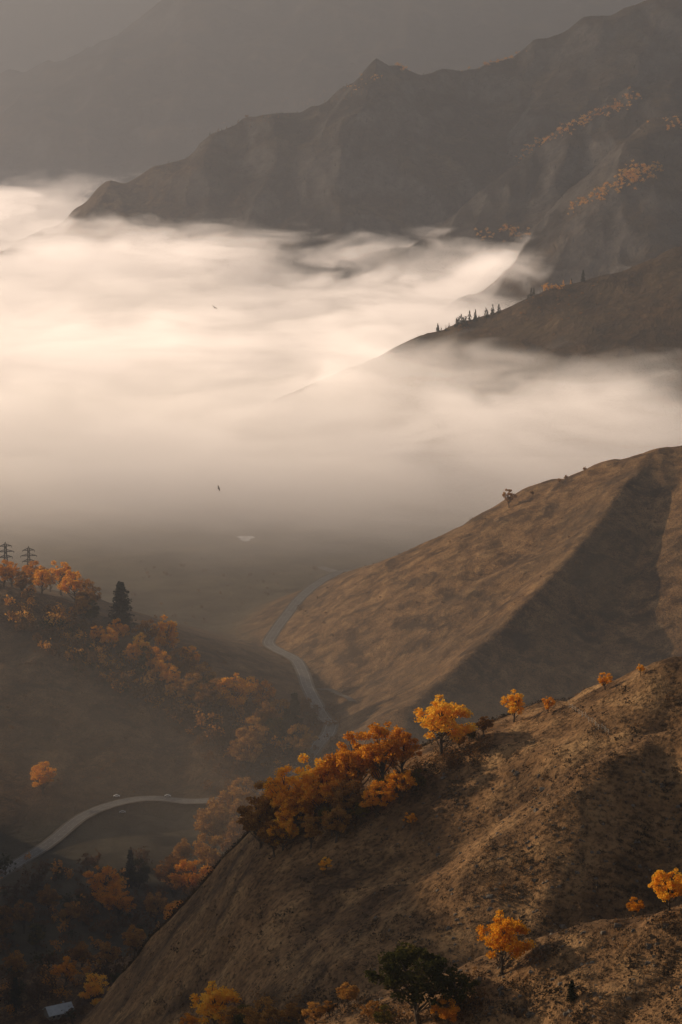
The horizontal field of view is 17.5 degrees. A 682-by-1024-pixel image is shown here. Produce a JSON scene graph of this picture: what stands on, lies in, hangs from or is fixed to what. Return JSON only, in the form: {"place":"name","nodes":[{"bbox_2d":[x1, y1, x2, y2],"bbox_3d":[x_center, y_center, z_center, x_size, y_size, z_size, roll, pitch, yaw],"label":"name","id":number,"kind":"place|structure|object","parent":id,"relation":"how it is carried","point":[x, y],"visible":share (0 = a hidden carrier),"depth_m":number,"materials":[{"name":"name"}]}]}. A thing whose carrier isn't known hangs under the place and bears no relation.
{"place":"outdoors","nodes":[
{"label":"outdoors","id":0,"kind":"place"},
{"bbox_2d":[0,566,350,880],"bbox_3d":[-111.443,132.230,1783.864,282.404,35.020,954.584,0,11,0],"label":"valley road","id":1,"kind":"structure","parent":0,"point":[69,826],"depth_m":1615.73,"materials":[{"name":"asphalt"}]},
{"bbox_2d":[0,0,681,1023],"bbox_3d":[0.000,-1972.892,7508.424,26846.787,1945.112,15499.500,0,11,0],"label":"mountain valley terrain","id":2,"kind":"structure","parent":0,"point":[306,400],"depth_m":2726.96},
{"bbox_2d":[0,559,13,586],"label":"orange cottonwood tree","id":3,"kind":"object","parent":2,"relation":"on","point":[5,573],"visible":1,"depth_m":1717.00,"materials":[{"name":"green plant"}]},
{"bbox_2d":[2,950,27,977],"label":"rust autumn tree","id":4,"kind":"object","parent":2,"relation":"on","point":[11,960],"visible":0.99,"depth_m":1120.29,"materials":[{"name":"brown plant"}]},
{"bbox_2d":[8,977,22,1012],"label":"conifer tree","id":5,"kind":"object","parent":2,"relation":"on","point":[15,1002],"visible":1,"depth_m":1096.62,"materials":[{"name":"green plant"}]},
{"bbox_2d":[12,571,31,594],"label":"rust autumn tree","id":6,"kind":"object","parent":2,"relation":"on","point":[19,584],"visible":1,"depth_m":1697.79,"materials":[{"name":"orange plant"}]},
{"bbox_2d":[11,899,36,933],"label":"rust autumn tree","id":7,"kind":"object","parent":2,"relation":"on","point":[25,912],"visible":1,"depth_m":1297.30,"materials":[{"name":"brown plant"}]},
{"bbox_2d":[22,561,45,587],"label":"orange cottonwood tree","id":8,"kind":"object","parent":2,"relation":"on","point":[27,569],"visible":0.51,"depth_m":1798.53,"materials":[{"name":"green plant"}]},
{"bbox_2d":[32,565,50,593],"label":"golden cottonwood tree","id":9,"kind":"object","parent":2,"relation":"on","point":[44,579],"visible":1,"depth_m":1723.25,"materials":[{"name":"orange plant"}]},
{"bbox_2d":[29,761,56,793],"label":"orange cottonwood tree","id":10,"kind":"object","parent":2,"relation":"on","point":[47,775],"visible":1,"depth_m":1493.32,"materials":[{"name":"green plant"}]},
{"bbox_2d":[36,883,61,916],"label":"rust autumn tree","id":11,"kind":"object","parent":2,"relation":"on","point":[50,896],"visible":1,"depth_m":1322.78,"materials":[{"name":"brown plant"}]},
{"bbox_2d":[49,560,75,594],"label":"golden cottonwood tree","id":12,"kind":"object","parent":2,"relation":"on","point":[59,572],"visible":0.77,"depth_m":1829.12,"materials":[{"name":"orange plant"}]},
{"bbox_2d":[49,955,78,989],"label":"orange cottonwood tree","id":13,"kind":"object","parent":2,"relation":"on","point":[69,970],"visible":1,"depth_m":1101.05,"materials":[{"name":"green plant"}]},
{"bbox_2d":[57,902,81,929],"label":"rust autumn tree","id":14,"kind":"object","parent":2,"relation":"on","point":[70,913],"visible":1,"depth_m":1302.20,"materials":[{"name":"brown plant"}]},
{"bbox_2d":[56,569,90,601],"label":"golden cottonwood tree","id":15,"kind":"object","parent":2,"relation":"on","point":[69,581],"visible":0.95,"depth_m":1747.11,"materials":[{"name":"orange plant"}]},
{"bbox_2d":[68,941,92,970],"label":"rust autumn tree","id":16,"kind":"object","parent":2,"relation":"on","point":[83,952],"visible":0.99,"depth_m":1117.26,"materials":[{"name":"brown plant"}]},
{"bbox_2d":[69,596,91,620],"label":"rust autumn tree","id":17,"kind":"object","parent":2,"relation":"on","point":[82,605],"visible":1,"depth_m":1694.30,"materials":[{"name":"brown plant"}]},
{"bbox_2d":[75,581,101,609],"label":"rust autumn tree","id":18,"kind":"object","parent":2,"relation":"on","point":[89,595],"visible":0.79,"depth_m":1722.08,"materials":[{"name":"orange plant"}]},
{"bbox_2d":[83,600,99,622],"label":"dark green tree","id":19,"kind":"object","parent":2,"relation":"on","point":[93,613],"visible":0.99,"depth_m":1699.73,"materials":[{"name":"green plant"}]},
{"bbox_2d":[77,973,109,1006],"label":"golden cottonwood tree","id":20,"kind":"object","parent":2,"relation":"on","point":[93,988],"visible":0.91,"depth_m":1073.44,"materials":[{"name":"orange plant"}]},
{"bbox_2d":[89,625,105,645],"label":"orange cottonwood tree","id":21,"kind":"object","parent":2,"relation":"on","point":[95,636],"visible":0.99,"depth_m":1662.36,"materials":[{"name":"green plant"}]},
{"bbox_2d":[82,865,123,909],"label":"orange cottonwood tree","id":22,"kind":"object","parent":2,"relation":"on","point":[102,879],"visible":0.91,"depth_m":1333.64,"materials":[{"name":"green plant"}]},
{"bbox_2d":[93,941,119,965],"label":"rust autumn tree","id":23,"kind":"object","parent":2,"relation":"on","point":[106,949],"visible":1,"depth_m":1112.18,"materials":[{"name":"brown plant"}]},
{"bbox_2d":[99,627,118,653],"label":"orange cottonwood tree","id":24,"kind":"object","parent":2,"relation":"on","point":[112,637],"visible":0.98,"depth_m":1658.28,"materials":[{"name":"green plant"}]},
{"bbox_2d":[97,883,136,920],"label":"orange cottonwood tree","id":25,"kind":"object","parent":2,"relation":"on","point":[117,902],"visible":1,"depth_m":1316.98,"materials":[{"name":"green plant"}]},
{"bbox_2d":[106,618,129,646],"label":"orange cottonwood tree","id":26,"kind":"object","parent":2,"relation":"on","point":[123,629],"visible":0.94,"depth_m":1671.91,"materials":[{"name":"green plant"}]},
{"bbox_2d":[103,581,138,631],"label":"conifer tree","id":27,"kind":"object","parent":2,"relation":"on","point":[121,607],"visible":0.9,"depth_m":1706.42,"materials":[{"name":"green plant"}]},
{"bbox_2d":[123,850,137,888],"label":"conifer tree","id":28,"kind":"object","parent":2,"relation":"on","point":[130,862],"visible":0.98,"depth_m":1372.93,"materials":[{"name":"green plant"}]},
{"bbox_2d":[121,644,142,666],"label":"orange cottonwood tree","id":29,"kind":"object","parent":2,"relation":"on","point":[131,649],"visible":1,"depth_m":1646.20,"materials":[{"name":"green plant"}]},
{"bbox_2d":[121,924,146,955],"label":"rust autumn tree","id":30,"kind":"object","parent":2,"relation":"on","point":[132,939],"visible":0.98,"depth_m":1125.80,"materials":[{"name":"brown plant"}]},
{"bbox_2d":[127,858,149,888],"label":"dark green tree","id":31,"kind":"object","parent":2,"relation":"on","point":[140,876],"visible":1,"depth_m":1368.88,"materials":[{"name":"green plant"}]},
{"bbox_2d":[132,632,150,660],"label":"golden cottonwood tree","id":32,"kind":"object","parent":2,"relation":"on","point":[139,644],"visible":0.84,"depth_m":1660.60,"materials":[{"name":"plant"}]},
{"bbox_2d":[131,619,158,642],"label":"rust autumn tree","id":33,"kind":"object","parent":2,"relation":"on","point":[143,625],"visible":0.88,"depth_m":1681.15,"materials":[{"name":"brown plant"}]},
{"bbox_2d":[143,891,167,924],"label":"rust autumn tree","id":34,"kind":"object","parent":2,"relation":"on","point":[152,906],"visible":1,"depth_m":1311.47,"materials":[{"name":"brown plant"}]},
{"bbox_2d":[144,646,166,676],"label":"orange cottonwood tree","id":35,"kind":"object","parent":2,"relation":"on","point":[156,652],"visible":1,"depth_m":1641.47,"materials":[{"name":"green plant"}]},
{"bbox_2d":[151,651,177,685],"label":"golden cottonwood tree","id":36,"kind":"object","parent":2,"relation":"on","point":[161,665],"visible":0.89,"depth_m":1635.19,"materials":[{"name":"orange plant"}]},
{"bbox_2d":[150,615,179,656],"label":"golden cottonwood tree","id":37,"kind":"object","parent":2,"relation":"on","point":[164,632],"visible":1,"depth_m":1682.39,"materials":[{"name":"orange plant"}]},
{"bbox_2d":[159,666,180,687],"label":"orange cottonwood tree","id":38,"kind":"object","parent":2,"relation":"on","point":[173,678],"visible":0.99,"depth_m":1621.97,"materials":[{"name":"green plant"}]},
{"bbox_2d":[153,854,188,897],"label":"rust autumn tree","id":39,"kind":"object","parent":2,"relation":"on","point":[168,869],"visible":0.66,"depth_m":1354.94,"materials":[{"name":"brown plant"}]},
{"bbox_2d":[169,647,198,678],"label":"rust autumn tree","id":40,"kind":"object","parent":2,"relation":"on","point":[183,664],"visible":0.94,"depth_m":1649.65,"materials":[{"name":"brown plant"}]},
{"bbox_2d":[173,838,196,859],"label":"rust autumn tree","id":41,"kind":"object","parent":2,"relation":"on","point":[183,847],"visible":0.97,"depth_m":1402.85,"materials":[{"name":"orange plant"}]},
{"bbox_2d":[168,858,211,894],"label":"orange cottonwood tree","id":42,"kind":"object","parent":2,"relation":"on","point":[177,880],"visible":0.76,"depth_m":1333.16,"materials":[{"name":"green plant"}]},
{"bbox_2d":[174,672,208,704],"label":"rust autumn tree","id":43,"kind":"object","parent":2,"relation":"on","point":[187,687],"visible":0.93,"depth_m":1609.54,"materials":[{"name":"orange plant"}]},
{"bbox_2d":[183,661,216,684],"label":"rust autumn tree","id":44,"kind":"object","parent":2,"relation":"on","point":[202,669],"visible":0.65,"depth_m":1639.93,"materials":[{"name":"brown plant"}]},
{"bbox_2d":[191,685,218,716],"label":"rust autumn tree","id":45,"kind":"object","parent":2,"relation":"on","point":[206,696],"visible":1,"depth_m":1596.22,"materials":[{"name":"brown plant"}]},
{"bbox_2d":[192,833,223,874],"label":"rust autumn tree","id":46,"kind":"object","parent":2,"relation":"on","point":[210,855],"visible":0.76,"depth_m":1366.90,"materials":[{"name":"orange plant"}]},
{"bbox_2d":[193,797,234,848],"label":"rust autumn tree","id":47,"kind":"object","parent":2,"relation":"on","point":[213,816],"visible":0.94,"depth_m":1420.17,"materials":[{"name":"orange plant"}]},
{"bbox_2d":[189,981,241,1023],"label":"golden cottonwood tree","id":48,"kind":"object","parent":2,"relation":"on","point":[215,1000],"visible":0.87,"depth_m":401.82,"materials":[{"name":"orange plant"}]},
{"bbox_2d":[208,677,239,714],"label":"rust autumn tree","id":49,"kind":"object","parent":2,"relation":"on","point":[220,702],"visible":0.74,"depth_m":1613.78,"materials":[{"name":"brown plant"}]},
{"bbox_2d":[218,1005,240,1023],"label":"rust autumn tree","id":50,"kind":"object","parent":2,"relation":"on","point":[231,1010],"visible":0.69,"depth_m":389.97,"materials":[{"name":"orange plant"}]},
{"bbox_2d":[217,819,245,851],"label":"rust autumn tree","id":51,"kind":"object","parent":2,"relation":"on","point":[232,836],"visible":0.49,"depth_m":1392.99,"materials":[{"name":"orange plant"}]},
{"bbox_2d":[212,673,254,715],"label":"golden cottonwood tree","id":52,"kind":"object","parent":2,"relation":"on","point":[244,689],"visible":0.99,"depth_m":1611.78,"materials":[{"name":"orange plant"}]},
{"bbox_2d":[216,785,250,817],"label":"rust autumn tree","id":53,"kind":"object","parent":2,"relation":"on","point":[234,804],"visible":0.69,"depth_m":1459.32,"materials":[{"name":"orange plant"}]},
{"bbox_2d":[229,732,262,774],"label":"rust autumn tree","id":54,"kind":"object","parent":2,"relation":"on","point":[247,756],"visible":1,"depth_m":1531.65,"materials":[{"name":"brown plant"}]},
{"bbox_2d":[231,777,263,805],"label":"rust autumn tree","id":55,"kind":"object","parent":2,"relation":"on","point":[249,792],"visible":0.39,"depth_m":1483.95,"materials":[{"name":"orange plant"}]},
{"bbox_2d":[235,715,268,753],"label":"rust autumn tree","id":56,"kind":"object","parent":2,"relation":"on","point":[258,736],"visible":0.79,"depth_m":1550.65,"materials":[{"name":"brown plant"}]},
{"bbox_2d":[236,794,287,849],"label":"rust autumn tree","id":57,"kind":"object","parent":2,"relation":"on","point":[250,821],"visible":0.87,"depth_m":451.62,"materials":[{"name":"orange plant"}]},
{"bbox_2d":[240,996,283,1023],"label":"rust autumn tree","id":58,"kind":"object","parent":2,"relation":"on","point":[253,1016],"visible":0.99,"depth_m":376.10,"materials":[{"name":"brown plant"}]},
{"bbox_2d":[251,679,276,708],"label":"orange cottonwood tree","id":59,"kind":"object","parent":2,"relation":"on","point":[260,693],"visible":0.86,"depth_m":1647.59,"materials":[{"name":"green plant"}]},
{"bbox_2d":[252,700,281,733],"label":"rust autumn tree","id":60,"kind":"object","parent":2,"relation":"on","point":[264,712],"visible":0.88,"depth_m":1578.42,"materials":[{"name":"brown plant"}]},
{"bbox_2d":[245,778,289,827],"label":"rust autumn tree","id":61,"kind":"object","parent":2,"relation":"on","point":[258,785],"visible":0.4,"depth_m":456.44,"materials":[{"name":"brown plant"}]},
{"bbox_2d":[257,820,291,857],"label":"rust autumn tree","id":62,"kind":"object","parent":2,"relation":"on","point":[262,830],"visible":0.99,"depth_m":442.11,"materials":[{"name":"brown plant"}]},
{"bbox_2d":[266,816,298,850],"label":"golden cottonwood tree","id":63,"kind":"object","parent":2,"relation":"on","point":[289,824],"visible":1,"depth_m":441.73,"materials":[{"name":"brown plant"}]},
{"bbox_2d":[263,764,304,811],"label":"orange cottonwood tree","id":64,"kind":"object","parent":2,"relation":"on","point":[270,792],"visible":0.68,"depth_m":449.25,"materials":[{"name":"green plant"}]},
{"bbox_2d":[275,708,297,758],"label":"conifer tree","id":65,"kind":"object","parent":2,"relation":"on","point":[286,723],"visible":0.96,"depth_m":1568.50,"materials":[{"name":"green plant"}]},
{"bbox_2d":[277,1002,303,1023],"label":"rust autumn tree","id":66,"kind":"object","parent":2,"relation":"on","point":[290,1015],"visible":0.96,"depth_m":372.57,"materials":[{"name":"brown plant"}]},
{"bbox_2d":[274,794,308,839],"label":"golden cottonwood tree","id":67,"kind":"object","parent":2,"relation":"on","point":[284,814],"visible":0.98,"depth_m":442.96,"materials":[{"name":"orange plant"}]},
{"bbox_2d":[289,693,304,737],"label":"conifer tree","id":68,"kind":"object","parent":2,"relation":"on","point":[294,707],"visible":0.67,"depth_m":1596.41,"materials":[{"name":"green plant"}]},
{"bbox_2d":[283,723,318,757],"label":"rust autumn tree","id":69,"kind":"object","parent":2,"relation":"on","point":[300,745],"visible":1,"depth_m":1563.24,"materials":[{"name":"brown plant"}]},
{"bbox_2d":[283,786,323,833],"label":"orange cottonwood tree","id":70,"kind":"object","parent":2,"relation":"on","point":[309,806],"visible":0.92,"depth_m":443.48,"materials":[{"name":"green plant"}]},
{"bbox_2d":[285,753,334,816],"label":"golden cottonwood tree","id":71,"kind":"object","parent":2,"relation":"on","point":[309,775],"visible":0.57,"depth_m":443.86,"materials":[{"name":"orange plant"}]},
{"bbox_2d":[300,814,326,848],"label":"rust autumn tree","id":72,"kind":"object","parent":2,"relation":"on","point":[312,831],"visible":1,"depth_m":436.56,"materials":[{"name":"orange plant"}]},
{"bbox_2d":[301,1001,326,1023],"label":"rust autumn tree","id":73,"kind":"object","parent":2,"relation":"on","point":[317,1012],"visible":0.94,"depth_m":275.07,"materials":[{"name":"orange plant"}]},
{"bbox_2d":[301,764,347,808],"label":"orange cottonwood tree","id":74,"kind":"object","parent":2,"relation":"on","point":[324,790],"visible":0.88,"depth_m":440.58,"materials":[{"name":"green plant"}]},
{"bbox_2d":[0,508,670,1023],"bbox_3d":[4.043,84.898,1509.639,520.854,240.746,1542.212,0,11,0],"label":"valley thicket","id":75,"kind":"object","parent":2,"relation":"on","point":[178,702],"visible":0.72,"depth_m":1554.88,"materials":[{"name":"orange plant"}]},
{"bbox_2d":[320,804,351,842],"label":"rust autumn tree","id":76,"kind":"object","parent":2,"relation":"on","point":[337,825],"visible":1,"depth_m":431.87,"materials":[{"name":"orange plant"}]},
{"bbox_2d":[317,748,362,792],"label":"orange cottonwood tree","id":77,"kind":"object","parent":2,"relation":"on","point":[335,773],"visible":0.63,"depth_m":442.83,"materials":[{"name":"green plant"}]},
{"bbox_2d":[324,779,369,825],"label":"rust autumn tree","id":78,"kind":"object","parent":2,"relation":"on","point":[349,802],"visible":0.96,"depth_m":435.32,"materials":[{"name":"brown plant"}]},
{"bbox_2d":[335,981,359,1006],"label":"rust autumn tree","id":79,"kind":"object","parent":2,"relation":"on","point":[350,993],"visible":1,"depth_m":271.81,"materials":[{"name":"orange plant"}]},
{"bbox_2d":[323,731,390,793],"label":"orange cottonwood tree","id":80,"kind":"object","parent":2,"relation":"on","point":[355,761],"visible":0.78,"depth_m":442.40,"materials":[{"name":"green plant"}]},
{"bbox_2d":[348,802,370,824],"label":"dark green tree","id":81,"kind":"object","parent":2,"relation":"on","point":[359,810],"visible":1,"depth_m":433.14,"materials":[{"name":"green plant"}]},
{"bbox_2d":[359,1000,382,1018],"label":"rust autumn tree","id":82,"kind":"object","parent":2,"relation":"on","point":[368,1006],"visible":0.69,"depth_m":260.01,"materials":[{"name":"orange plant"}]},
{"bbox_2d":[359,780,395,817],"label":"orange cottonwood tree","id":83,"kind":"object","parent":2,"relation":"on","point":[377,801],"visible":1,"depth_m":431.79,"materials":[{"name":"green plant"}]},
{"bbox_2d":[354,721,411,779],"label":"orange cottonwood tree","id":84,"kind":"object","parent":2,"relation":"on","point":[377,751],"visible":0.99,"depth_m":438.76,"materials":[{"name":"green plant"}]},
{"bbox_2d":[372,1004,397,1023],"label":"dark green tree","id":85,"kind":"object","parent":2,"relation":"on","point":[381,1019],"visible":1,"depth_m":255.04,"materials":[{"name":"green plant"}]},
{"bbox_2d":[383,770,417,803],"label":"golden cottonwood tree","id":86,"kind":"object","parent":2,"relation":"on","point":[403,783],"visible":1,"depth_m":434.44,"materials":[{"name":"orange plant"}]},
{"bbox_2d":[120,675,681,1023],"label":"sagebrush shrubs","id":87,"kind":"object","parent":2,"relation":"on","point":[466,1005],"visible":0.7,"depth_m":376.10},
{"bbox_2d":[383,729,422,773],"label":"orange cottonwood tree","id":88,"kind":"object","parent":2,"relation":"on","point":[408,748],"visible":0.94,"depth_m":440.55,"materials":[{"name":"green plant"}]},
{"bbox_2d":[363,940,457,1023],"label":"dark green tree","id":89,"kind":"object","parent":2,"relation":"on","point":[405,957],"visible":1,"depth_m":248.71,"materials":[{"name":"green plant"}]},
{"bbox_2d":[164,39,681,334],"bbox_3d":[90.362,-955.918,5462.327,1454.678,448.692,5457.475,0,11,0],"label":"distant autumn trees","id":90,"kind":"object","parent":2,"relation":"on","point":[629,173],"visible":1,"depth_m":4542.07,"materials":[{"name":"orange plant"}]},
{"bbox_2d":[413,695,477,755],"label":"golden cottonwood tree","id":91,"kind":"object","parent":2,"relation":"on","point":[442,716],"visible":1,"depth_m":441.58,"materials":[{"name":"orange plant"}]},
{"bbox_2d":[430,995,460,1023],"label":"orange cottonwood tree","id":92,"kind":"object","parent":2,"relation":"on","point":[449,1013],"visible":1,"depth_m":246.39,"materials":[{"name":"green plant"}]},
{"bbox_2d":[436,969,480,1014],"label":"dark green tree","id":93,"kind":"object","parent":2,"relation":"on","point":[463,981],"visible":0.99,"depth_m":248.13,"materials":[{"name":"green plant"}]},
{"bbox_2d":[475,716,493,736],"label":"rust autumn tree","id":94,"kind":"object","parent":2,"relation":"on","point":[484,723],"visible":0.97,"depth_m":445.78,"materials":[{"name":"brown plant"}]},
{"bbox_2d":[475,909,535,975],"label":"golden cottonwood tree","id":95,"kind":"object","parent":2,"relation":"on","point":[502,936],"visible":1,"depth_m":250.31,"materials":[{"name":"orange plant"}]},
{"bbox_2d":[500,689,524,721],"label":"golden cottonwood tree","id":96,"kind":"object","parent":2,"relation":"on","point":[515,703],"visible":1,"depth_m":452.07,"materials":[{"name":"orange plant"}]},
{"bbox_2d":[358,766,681,1017],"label":"scattered rocks","id":97,"kind":"object","parent":2,"relation":"on","point":[616,925],"visible":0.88,"depth_m":369.85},
{"bbox_2d":[565,980,577,1002],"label":"conifer tree","id":98,"kind":"object","parent":2,"relation":"on","point":[571,994],"visible":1,"depth_m":240.03,"materials":[{"name":"green plant"}]},
{"bbox_2d":[626,897,644,916],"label":"orange cottonwood tree","id":99,"kind":"object","parent":2,"relation":"on","point":[634,906],"visible":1,"depth_m":251.72,"materials":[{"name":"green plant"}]},
{"bbox_2d":[647,868,681,910],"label":"golden cottonwood tree","id":100,"kind":"object","parent":2,"relation":"on","point":[673,886],"visible":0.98,"depth_m":247.04,"materials":[{"name":"orange plant"}]},
{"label":"gables","id":101,"kind":"object","parent":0,"visible":0},
{"bbox_2d":[45,1002,73,1016],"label":"roof front","id":102,"kind":"structure","parent":101,"relation":"on","point":[53,1010],"depth_m":1082.33,"materials":[{"name":"metal"}]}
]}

